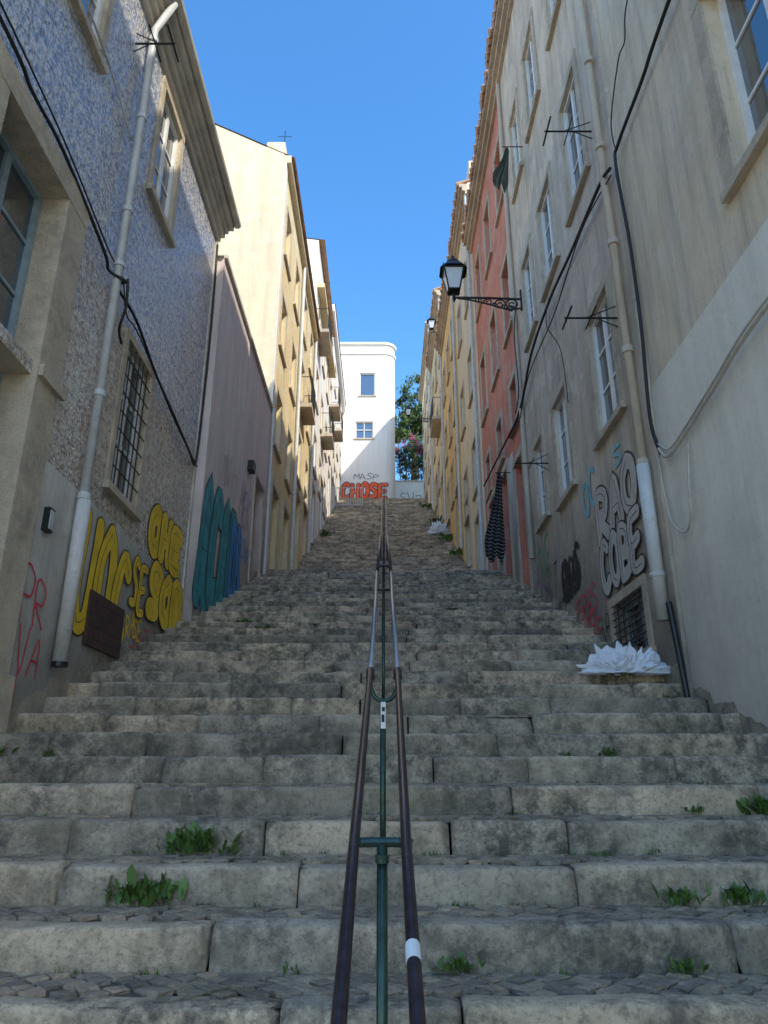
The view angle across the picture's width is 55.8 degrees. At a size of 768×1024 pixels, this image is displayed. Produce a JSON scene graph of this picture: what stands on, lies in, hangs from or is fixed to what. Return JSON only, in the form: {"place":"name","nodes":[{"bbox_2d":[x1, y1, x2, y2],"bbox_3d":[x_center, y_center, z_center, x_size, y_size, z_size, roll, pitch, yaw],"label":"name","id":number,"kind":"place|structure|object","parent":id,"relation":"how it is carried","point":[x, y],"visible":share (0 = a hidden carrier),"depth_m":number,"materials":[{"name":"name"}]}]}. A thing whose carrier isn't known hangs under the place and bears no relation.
{"place":"outdoors","nodes":[
{"label":"outdoors","id":0,"kind":"place"},
{"bbox_2d":[183,0,493,479],"label":"sky","id":1,"kind":"structure","parent":0,"point":[377,101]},
{"bbox_2d":[55,669,741,1023],"bbox_3d":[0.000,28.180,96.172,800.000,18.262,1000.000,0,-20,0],"label":"terrain","id":2,"kind":"structure","parent":0,"point":[450,848],"depth_m":4.22,"materials":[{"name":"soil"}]},
{"bbox_2d":[215,125,285,398],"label":"end walls","id":3,"kind":"structure","parent":2,"relation":"on","point":[251,247],"depth_m":18.94,"materials":[{"name":"beige paint"}]},
{"bbox_2d":[215,123,320,337],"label":"roof","id":4,"kind":"structure","parent":3,"relation":"on","point":[304,232],"depth_m":22.20,"materials":[{"name":"tile"}]},
{"bbox_2d":[266,179,313,569],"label":"facade wall","id":5,"kind":"structure","parent":3,"relation":"attached to","point":[289,409],"depth_m":20.78,"materials":[{"name":"yellow paint"}]},
{"bbox_2d":[262,162,287,572],"bbox_3d":[-2.664,-3.973,17.872,0.029,11.740,0.260,0,-20,0],"label":"quoin","id":6,"kind":"object","parent":5,"relation":"attached to","point":[279,291],"visible":0.64,"depth_m":18.38,"materials":[{"name":"paint"}]},
{"bbox_2d":[266,204,313,568],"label":"stone surrounds","id":7,"kind":"object","parent":5,"relation":"attached to","point":[277,452],"visible":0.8,"depth_m":20.34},
{"bbox_2d":[286,155,318,341],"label":"cornice","id":8,"kind":"structure","parent":5,"relation":"attached to","point":[293,191],"depth_m":22.57,"materials":[{"name":"beige paint"}]},
{"bbox_2d":[289,267,317,568],"bbox_3d":[-2.600,-2.249,23.982,0.100,10.700,4.400,0,-20,0],"label":"downpipe","id":9,"kind":"object","parent":5,"relation":"attached to","point":[297,437],"visible":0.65,"depth_m":22.69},
{"bbox_2d":[306,239,318,552],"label":"end walls","id":10,"kind":"structure","parent":2,"relation":"on","point":[313,247],"depth_m":29.20,"materials":[{"name":"white paint"}]},
{"bbox_2d":[310,245,329,545],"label":"facade wall","id":11,"kind":"structure","parent":10,"relation":"attached to","point":[322,381],"depth_m":29.89,"materials":[{"name":"white paint"}]},
{"bbox_2d":[318,329,333,449],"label":"balcony slab","id":12,"kind":"structure","parent":11,"relation":"attached to","point":[325,350],"depth_m":29.74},
{"bbox_2d":[317,283,335,377],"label":"cornice","id":13,"kind":"structure","parent":11,"relation":"attached to","point":[321,289],"depth_m":30.53,"materials":[{"name":"beige paint"}]},
{"bbox_2d":[340,345,394,497],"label":"walls","id":14,"kind":"structure","parent":2,"relation":"on","point":[373,457],"depth_m":46.98,"materials":[{"name":"white paint"}]},
{"bbox_2d":[356,375,373,437],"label":"window glass","id":15,"kind":"object","parent":14,"relation":"attached to","point":[367,384],"visible":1,"depth_m":47.78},
{"bbox_2d":[341,473,388,497],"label":"graffiti","id":16,"kind":"object","parent":14,"relation":"attached to","point":[377,492],"visible":0.88,"depth_m":45.22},
{"bbox_2d":[340,342,395,360],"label":"parapet band","id":17,"kind":"object","parent":14,"relation":"on","point":[369,353],"visible":0.94,"depth_m":48.73,"materials":[{"name":"white paint"}]},
{"bbox_2d":[0,498,767,1023],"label":"stone staircase","id":18,"kind":"structure","parent":2,"relation":"on","point":[272,716],"depth_m":3.96,"materials":[{"name":"stone"}]},
{"bbox_2d":[0,36,90,732],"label":"door surround","id":19,"kind":"object","parent":18,"relation":"attached to","point":[46,389],"visible":0.97,"depth_m":5.72,"materials":[{"name":"stone"}]},
{"bbox_2d":[0,130,42,337],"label":"window frames","id":20,"kind":"structure","parent":19,"relation":"in","point":[10,157],"depth_m":5.95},
{"bbox_2d":[6,623,161,732],"bbox_3d":[-2.776,1.689,7.501,0.001,2.251,4.310,0,-20,0],"label":"worn base","id":21,"kind":"object","parent":18,"relation":"attached to","point":[34,702],"visible":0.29,"depth_m":6.36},
{"bbox_2d":[0,0,215,586],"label":"facade wall","id":22,"kind":"structure","parent":18,"relation":"attached to","point":[169,295],"depth_m":7.70,"materials":[{"name":"tile"}]},
{"bbox_2d":[0,0,179,531],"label":"reveals","id":23,"kind":"object","parent":22,"relation":"attached to","point":[14,385],"visible":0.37,"depth_m":5.91,"materials":[{"name":"stone"}]},
{"bbox_2d":[0,0,173,493],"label":"window glass","id":24,"kind":"object","parent":23,"relation":"attached to","point":[18,202],"visible":0.24,"depth_m":6.01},
{"bbox_2d":[92,0,178,499],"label":"window frames","id":25,"kind":"structure","parent":23,"relation":"attached to","point":[98,4],"depth_m":8.51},
{"bbox_2d":[0,0,196,466],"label":"electric cable","id":26,"kind":"object","parent":22,"relation":"attached to","point":[31,68],"visible":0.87,"depth_m":6.55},
{"bbox_2d":[84,0,132,140],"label":"electric cable","id":27,"kind":"object","parent":22,"relation":"attached to","point":[107,60],"visible":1,"depth_m":7.30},
{"bbox_2d":[0,14,218,465],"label":"electric cable","id":28,"kind":"object","parent":22,"relation":"attached to","point":[25,73],"visible":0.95,"depth_m":7.20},
{"bbox_2d":[72,508,148,643],"bbox_3d":[-2.760,0.794,7.414,0.025,1.273,1.988,0,-20,0],"label":"graffiti","id":29,"kind":"object","parent":22,"relation":"attached to","point":[105,546],"visible":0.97,"depth_m":7.30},
{"bbox_2d":[70,0,184,521],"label":"stone surrounds","id":30,"kind":"object","parent":22,"relation":"attached to","point":[112,490],"visible":1,"depth_m":8.10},
{"bbox_2d":[112,345,149,501],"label":"window bars","id":31,"kind":"object","parent":30,"relation":"attached to","point":[131,422],"depth_m":7.99,"materials":[{"name":"black metal"}]},
{"bbox_2d":[129,503,182,650],"bbox_3d":[-2.768,0.923,9.045,0.048,1.921,1.868,0,-20,1],"label":"graffiti","id":32,"kind":"object","parent":22,"relation":"attached to","point":[167,540],"visible":0.9,"depth_m":9.11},
{"bbox_2d":[142,0,233,241],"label":"eave","id":33,"kind":"object","parent":22,"relation":"attached to","point":[183,88],"visible":1,"depth_m":10.03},
{"bbox_2d":[174,0,240,228],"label":"gutter","id":34,"kind":"object","parent":33,"relation":"on","point":[181,14],"visible":1,"depth_m":10.12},
{"bbox_2d":[50,0,177,667],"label":"drainpipe","id":35,"kind":"object","parent":18,"relation":"attached to","point":[62,644],"visible":0.97,"depth_m":6.84,"materials":[{"name":"grey metal"}]},
{"bbox_2d":[104,864,186,907],"bbox_3d":[-1.053,1.639,3.183,0.386,0.176,0.120,0,-20,0],"label":"weed plant","id":36,"kind":"object","parent":18,"relation":"on","point":[148,893],"visible":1,"depth_m":3.17,"materials":[{"name":"green plant"}]},
{"bbox_2d":[156,821,240,854],"bbox_3d":[-0.926,1.636,3.633,0.432,0.162,0.116,0,-20,0],"label":"weed plant","id":37,"kind":"object","parent":18,"relation":"on","point":[193,837],"visible":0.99,"depth_m":3.62,"materials":[{"name":"green plant"}]},
{"bbox_2d":[182,240,217,614],"bbox_3d":[-2.787,-1.135,10.871,0.025,7.200,0.080,0,-20,0],"label":"edge board","id":38,"kind":"object","parent":18,"relation":"attached to","point":[193,481],"visible":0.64,"depth_m":10.75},
{"bbox_2d":[182,258,223,620],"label":"end wall","id":39,"kind":"structure","parent":18,"relation":"attached to","point":[194,532],"depth_m":10.77,"materials":[{"name":"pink paint"}]},
{"bbox_2d":[191,258,271,619],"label":"facade wall","id":40,"kind":"structure","parent":18,"relation":"attached to","point":[239,431],"depth_m":13.02,"materials":[{"name":"pink paint"}]},
{"bbox_2d":[192,453,250,611],"bbox_3d":[-2.627,0.518,12.216,0.030,3.067,3.847,0,-20,0],"label":"graffiti","id":41,"kind":"object","parent":40,"relation":"attached to","point":[209,589],"visible":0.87,"depth_m":11.45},
{"bbox_2d":[247,469,264,582],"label":"stone surrounds","id":42,"kind":"object","parent":40,"relation":"attached to","point":[253,506],"visible":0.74,"depth_m":14.82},
{"bbox_2d":[251,477,262,574],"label":"reveals","id":43,"kind":"object","parent":40,"relation":"attached to","point":[257,529],"visible":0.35,"depth_m":15.55,"materials":[{"name":"beige paint"}]},
{"bbox_2d":[262,408,274,573],"bbox_3d":[-2.580,-0.495,16.259,0.065,4.100,0.065,-8,-22,21],"label":"downpipe","id":44,"kind":"object","parent":40,"relation":"attached to","point":[268,493],"visible":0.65,"depth_m":16.21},
{"bbox_2d":[269,219,311,568],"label":"reveals","id":45,"kind":"object","parent":18,"relation":"attached to","point":[274,518],"visible":0.33,"depth_m":20.60,"materials":[{"name":"yellow paint"}]},
{"bbox_2d":[310,299,328,542],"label":"stone surrounds","id":46,"kind":"object","parent":18,"relation":"on","point":[325,452],"visible":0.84,"depth_m":30.06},
{"bbox_2d":[311,310,327,542],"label":"reveals","id":47,"kind":"object","parent":18,"relation":"attached to","point":[312,519],"visible":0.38,"depth_m":30.07,"materials":[{"name":"white paint"}]},
{"bbox_2d":[326,337,340,516],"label":"stone surrounds","id":48,"kind":"object","parent":18,"relation":"on","point":[333,468],"visible":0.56,"depth_m":38.73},
{"bbox_2d":[0,714,737,974],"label":"joint grass","id":49,"kind":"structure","parent":18,"relation":"on","point":[453,903],"depth_m":3.62,"materials":[{"name":"green plant"}]},
{"bbox_2d":[330,484,425,1023],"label":"handrail","id":50,"kind":"object","parent":18,"relation":"on","point":[382,843],"visible":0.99,"depth_m":1.89,"materials":[{"name":"metal"}]},
{"bbox_2d":[433,951,484,974],"bbox_3d":[0.281,1.694,2.720,0.202,0.080,0.051,2,-20,-4],"label":"weed plant","id":51,"kind":"object","parent":18,"relation":"on","point":[460,962],"visible":1,"depth_m":2.72,"materials":[{"name":"green plant"}]},
{"bbox_2d":[537,584,680,683],"bbox_3d":[2.647,1.617,9.343,0.001,2.877,5.740,0,-20,0],"label":"worn base","id":52,"kind":"object","parent":18,"relation":"attached to","point":[672,676],"visible":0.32,"depth_m":8.90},
{"bbox_2d":[576,641,669,675],"bbox_3d":[2.259,1.360,6.789,0.935,0.310,0.313,0,-20,0],"label":"plastic bag","id":53,"kind":"object","parent":18,"relation":"on","point":[617,659],"visible":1,"depth_m":6.72,"materials":[{"name":"white"}]},
{"bbox_2d":[651,883,709,905],"bbox_3d":[1.305,1.675,3.176,0.268,0.098,0.071,0,-20,0],"label":"weed plant","id":54,"kind":"object","parent":18,"relation":"on","point":[681,895],"visible":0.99,"depth_m":3.17,"materials":[{"name":"green plant"}]},
{"bbox_2d":[595,0,767,386],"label":"facade wall","id":55,"kind":"structure","parent":18,"relation":"attached to","point":[691,236],"depth_m":6.83,"materials":[{"name":"paint"}]},
{"bbox_2d":[613,0,670,454],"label":"electric cable","id":56,"kind":"object","parent":55,"relation":"attached to","point":[648,59],"visible":0.98,"depth_m":7.44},
{"bbox_2d":[657,443,691,532],"bbox_3d":[2.630,-0.232,6.505,0.044,0.898,0.660,0,-20,0],"label":"electric cable","id":57,"kind":"object","parent":55,"relation":"attached to","point":[689,490],"visible":1,"depth_m":6.28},
{"bbox_2d":[657,301,767,457],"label":"electric cable","id":58,"kind":"object","parent":55,"relation":"attached to","point":[758,317],"visible":1,"depth_m":5.67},
{"bbox_2d":[657,295,767,449],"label":"electric cable","id":59,"kind":"object","parent":55,"relation":"attached to","point":[765,300],"visible":0.98,"depth_m":5.67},
{"bbox_2d":[701,0,747,163],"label":"reveals","id":60,"kind":"object","parent":55,"relation":"attached to","point":[737,131],"visible":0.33,"depth_m":5.86,"materials":[{"name":"paint"}]},
{"bbox_2d":[716,0,767,144],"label":"window frames","id":61,"kind":"structure","parent":60,"relation":"attached to","point":[744,99],"depth_m":5.78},
{"bbox_2d":[725,0,767,130],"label":"window glass","id":62,"kind":"object","parent":61,"relation":"in","point":[752,49],"depth_m":5.63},
{"bbox_2d":[688,0,767,203],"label":"stone surrounds","id":63,"kind":"object","parent":55,"relation":"attached to","point":[734,174],"visible":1,"depth_m":5.76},
{"bbox_2d":[670,956,708,974],"bbox_3d":[1.143,1.702,2.720,0.149,0.063,0.052,0,-20,0],"label":"weed plant","id":64,"kind":"object","parent":18,"relation":"on","point":[687,964],"visible":1,"depth_m":2.72,"materials":[{"name":"green plant"}]},
{"bbox_2d":[693,687,767,734],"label":"worn base","id":65,"kind":"object","parent":18,"relation":"attached to","point":[749,725],"visible":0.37,"depth_m":5.60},
{"bbox_2d":[707,879,765,905],"bbox_3d":[1.545,1.669,3.175,0.242,0.109,0.081,0,-20,0],"label":"weed plant","id":66,"kind":"object","parent":18,"relation":"on","point":[734,893],"visible":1,"depth_m":3.17,"materials":[{"name":"green plant"}]},
{"bbox_2d":[736,790,767,814],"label":"weed plant","id":67,"kind":"object","parent":18,"relation":"on","point":[760,804],"visible":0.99,"depth_m":4.07,"materials":[{"name":"green plant"}]},
{"bbox_2d":[395,482,423,497],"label":"wall","id":68,"kind":"structure","parent":2,"relation":"on","point":[416,488],"depth_m":49.76,"materials":[{"name":"white paint"}]},
{"bbox_2d":[418,321,434,510],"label":"cream townhouse","id":69,"kind":"structure","parent":2,"relation":"on","point":[425,393],"depth_m":43.27,"materials":[{"name":"paint"}]},
{"bbox_2d":[425,286,446,524],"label":"tan townhouse","id":70,"kind":"structure","parent":2,"relation":"on","point":[433,360],"depth_m":34.32,"materials":[{"name":"paint"}]},
{"bbox_2d":[434,280,464,561],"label":"building","id":71,"kind":"structure","parent":2,"relation":"on","point":[445,345],"depth_m":27.92,"materials":[{"name":"paint"}]},
{"bbox_2d":[446,161,487,569],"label":"cream townhouse","id":72,"kind":"structure","parent":2,"relation":"on","point":[474,516],"depth_m":22.36,"materials":[{"name":"paint"}]},
{"bbox_2d":[592,0,693,696],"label":"end walls","id":73,"kind":"structure","parent":2,"relation":"on","point":[675,577],"depth_m":7.20,"materials":[{"name":"beige paint"}]},
{"bbox_2d":[472,91,525,576],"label":"facade wall","id":74,"kind":"structure","parent":73,"relation":"attached to","point":[498,399],"depth_m":17.68,"materials":[{"name":"red paint"}]},
{"bbox_2d":[463,76,496,252],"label":"cornice","id":75,"kind":"structure","parent":74,"relation":"attached to","point":[486,129],"depth_m":18.83,"materials":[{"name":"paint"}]},
{"bbox_2d":[485,472,510,564],"bbox_3d":[2.311,0.120,14.855,0.680,2.037,0.198,6,-21,-15],"label":"striped fabric","id":76,"kind":"object","parent":74,"relation":"hanging from","point":[494,540],"visible":1,"depth_m":14.77,"materials":[{"name":"black fabric"}]},
{"bbox_2d":[476,142,529,585],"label":"reveals","id":77,"kind":"object","parent":74,"relation":"attached to","point":[522,529],"visible":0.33,"depth_m":16.22,"materials":[{"name":"red paint"}]},
{"bbox_2d":[474,129,532,590],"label":"stone surrounds","id":78,"kind":"object","parent":74,"relation":"attached to","point":[490,493],"visible":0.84,"depth_m":16.61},
{"bbox_2d":[499,440,537,594],"bbox_3d":[2.662,1.414,14.566,0.014,5.350,3.930,0,-20,0],"label":"grey dado","id":79,"kind":"object","parent":73,"relation":"attached to","point":[514,534],"visible":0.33,"depth_m":14.75,"materials":[{"name":"paint"}]},
{"bbox_2d":[500,0,686,675],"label":"facade wall","id":80,"kind":"structure","parent":73,"relation":"attached to","point":[568,525],"depth_m":10.19,"materials":[{"name":"beige paint"}]},
{"bbox_2d":[439,255,522,311],"bbox_3d":[1.879,-4.456,14.088,1.582,1.318,0.524,0,-20,0],"label":"street lamp","id":81,"kind":"object","parent":80,"relation":"attached to","point":[453,271],"visible":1,"depth_m":13.96,"materials":[{"name":"black metal"}]},
{"bbox_2d":[488,0,513,83],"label":"cornice","id":82,"kind":"structure","parent":80,"relation":"attached to","point":[501,28],"depth_m":15.70,"materials":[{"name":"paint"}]},
{"bbox_2d":[493,146,522,192],"bbox_3d":[2.316,-6.442,13.654,0.671,1.137,0.189,4,-21,-12],"label":"hanging laundry","id":83,"kind":"object","parent":80,"relation":"hanging from","point":[500,174],"visible":1,"depth_m":13.62,"materials":[{"name":"teal fabric"}]},
{"bbox_2d":[495,81,534,558],"bbox_3d":[2.600,-4.537,14.671,0.083,11.400,0.083,8,-22,-21],"label":"downpipe","id":84,"kind":"object","parent":80,"relation":"attached to","point":[523,439],"visible":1,"depth_m":14.12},
{"bbox_2d":[483,167,611,486],"bbox_3d":[2.570,-2.288,13.398,0.070,0.537,10.809,0,-20,0],"label":"electric cable","id":85,"kind":"object","parent":84,"relation":"attached to","point":[607,171],"visible":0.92,"depth_m":11.21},
{"bbox_2d":[519,175,611,422],"bbox_3d":[2.570,-2.898,11.017,0.046,0.427,5.906,0,-20,0],"label":"electric cable","id":86,"kind":"object","parent":84,"relation":"attached to","point":[561,291],"visible":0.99,"depth_m":10.39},
{"bbox_2d":[537,533,609,639],"bbox_3d":[2.635,0.782,9.686,0.013,2.280,5.280,0,-20,0],"label":"graffiti","id":87,"kind":"object","parent":80,"relation":"attached to","point":[569,586],"visible":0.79,"depth_m":10.14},
{"bbox_2d":[510,0,641,636],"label":"reveals","id":88,"kind":"object","parent":80,"relation":"attached to","point":[596,384],"visible":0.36,"depth_m":10.98,"materials":[{"name":"beige paint"}]},
{"bbox_2d":[512,0,616,516],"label":"window frames","id":89,"kind":"structure","parent":88,"relation":"attached to","point":[571,98],"depth_m":10.82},
{"bbox_2d":[515,0,644,646],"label":"window glass","id":90,"kind":"object","parent":88,"relation":"attached to","point":[604,371],"visible":0.25,"depth_m":10.23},
{"bbox_2d":[624,596,648,646],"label":"window frames","id":91,"kind":"structure","parent":88,"relation":"attached to","point":[643,618],"depth_m":7.97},
{"bbox_2d":[508,0,656,652],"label":"stone surrounds","id":92,"kind":"object","parent":80,"relation":"attached to","point":[640,581],"visible":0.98,"depth_m":10.66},
{"bbox_2d":[612,589,647,649],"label":"window bars","id":93,"kind":"object","parent":92,"relation":"attached to","point":[630,624],"depth_m":7.71,"materials":[{"name":"black metal"}]},
{"bbox_2d":[582,442,644,596],"bbox_3d":[2.625,0.071,8.471,0.031,1.798,2.077,0,-20,0],"label":"graffiti","id":94,"kind":"object","parent":80,"relation":"attached to","point":[621,501],"visible":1,"depth_m":8.11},
{"bbox_2d":[576,0,690,697],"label":"drainpipe","id":95,"kind":"object","parent":73,"relation":"attached to","point":[663,608],"visible":0.98,"depth_m":7.42,"materials":[{"name":"beige metal"}]},
{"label":"end walls","id":96,"kind":"object","parent":2,"relation":"on","visible":0},
{"bbox_2d":[651,218,767,727],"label":"painted dado","id":97,"kind":"object","parent":96,"relation":"attached to","point":[720,547],"visible":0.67,"depth_m":5.71,"materials":[{"name":"paint"}]},
{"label":"end walls","id":98,"kind":"object","parent":2,"relation":"on","visible":0},
{"bbox_2d":[9,460,182,709],"bbox_3d":[-2.789,2.686,5.087,0.019,6.450,8.200,0,-20,0],"label":"plaster dado","id":99,"kind":"object","parent":98,"relation":"attached to","point":[48,557],"visible":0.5,"depth_m":6.10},
{"bbox_2d":[11,562,46,703],"bbox_3d":[-2.771,1.000,5.646,0.003,1.166,0.447,0,-20,0],"label":"graffiti","id":100,"kind":"object","parent":99,"relation":"attached to","point":[37,603],"visible":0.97,"depth_m":5.73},
{"bbox_2d":[41,507,55,533],"bbox_3d":[-2.752,0.068,5.949,0.056,0.200,0.100,0,-20,0],"label":"intercom box","id":101,"kind":"object","parent":99,"relation":"attached to","point":[48,518],"visible":1,"depth_m":5.92,"materials":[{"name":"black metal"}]},
{"bbox_2d":[82,589,124,658],"bbox_3d":[-2.760,1.126,7.169,0.031,0.510,0.920,0,-20,0],"label":"air vent plate","id":102,"kind":"object","parent":99,"relation":"attached to","point":[103,627],"visible":1,"depth_m":7.10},
{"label":"end walls","id":103,"kind":"object","parent":2,"relation":"on","visible":0},
{"bbox_2d":[307,238,335,336],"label":"roof","id":104,"kind":"structure","parent":103,"relation":"attached to","point":[322,244],"depth_m":31.92,"materials":[{"name":"tile"}]},
{"bbox_2d":[325,337,341,521],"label":"facade wall","id":105,"kind":"structure","parent":103,"relation":"attached to","point":[334,401],"depth_m":38.76,"materials":[{"name":"white paint"}]},
{"bbox_2d":[332,304,345,411],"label":"cornice","id":106,"kind":"structure","parent":105,"relation":"attached to","point":[337,351],"depth_m":41.38,"materials":[{"name":"white paint"}]},
{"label":"terrace","id":107,"kind":"object","parent":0,"visible":0},
{"bbox_2d":[395,371,422,479],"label":"garden tree","id":108,"kind":"object","parent":107,"relation":"on","point":[414,425],"visible":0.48,"depth_m":56.17,"materials":[{"name":"green plant"}]},
{"bbox_2d":[395,432,423,479],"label":"bougainvillea bush","id":109,"kind":"object","parent":107,"relation":"on","point":[416,447],"visible":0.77,"depth_m":51.49,"materials":[{"name":"green plant"}]},
{"bbox_3d":[-4.325,-3.306,14.572,3.350,0.020,5.500,0,-20,0],"label":"roof","id":110,"kind":"object","parent":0,"visible":0},
{"bbox_2d":[220,255,273,410],"bbox_3d":[-2.750,-3.319,14.609,0.300,0.070,5.440,0,-20,0],"label":"coping","id":111,"kind":"object","parent":110,"relation":"on","point":[230,270],"visible":0.29,"depth_m":13.83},
{"bbox_3d":[6.525,-11.732,14.220,8.250,1.315,5.750,0,-20,0],"label":"roof","id":112,"kind":"object","parent":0,"visible":0},
{"bbox_2d":[485,0,497,68],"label":"eave tiles","id":113,"kind":"object","parent":112,"relation":"attached to","point":[489,43],"visible":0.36,"depth_m":15.97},
{"bbox_3d":[6.545,-9.765,19.597,8.250,1.315,5.700,0,-20,0],"label":"roof","id":114,"kind":"object","parent":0,"visible":0},
{"bbox_2d":[460,70,487,242],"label":"eave tiles","id":115,"kind":"object","parent":114,"relation":"attached to","point":[478,126],"visible":0.3,"depth_m":18.82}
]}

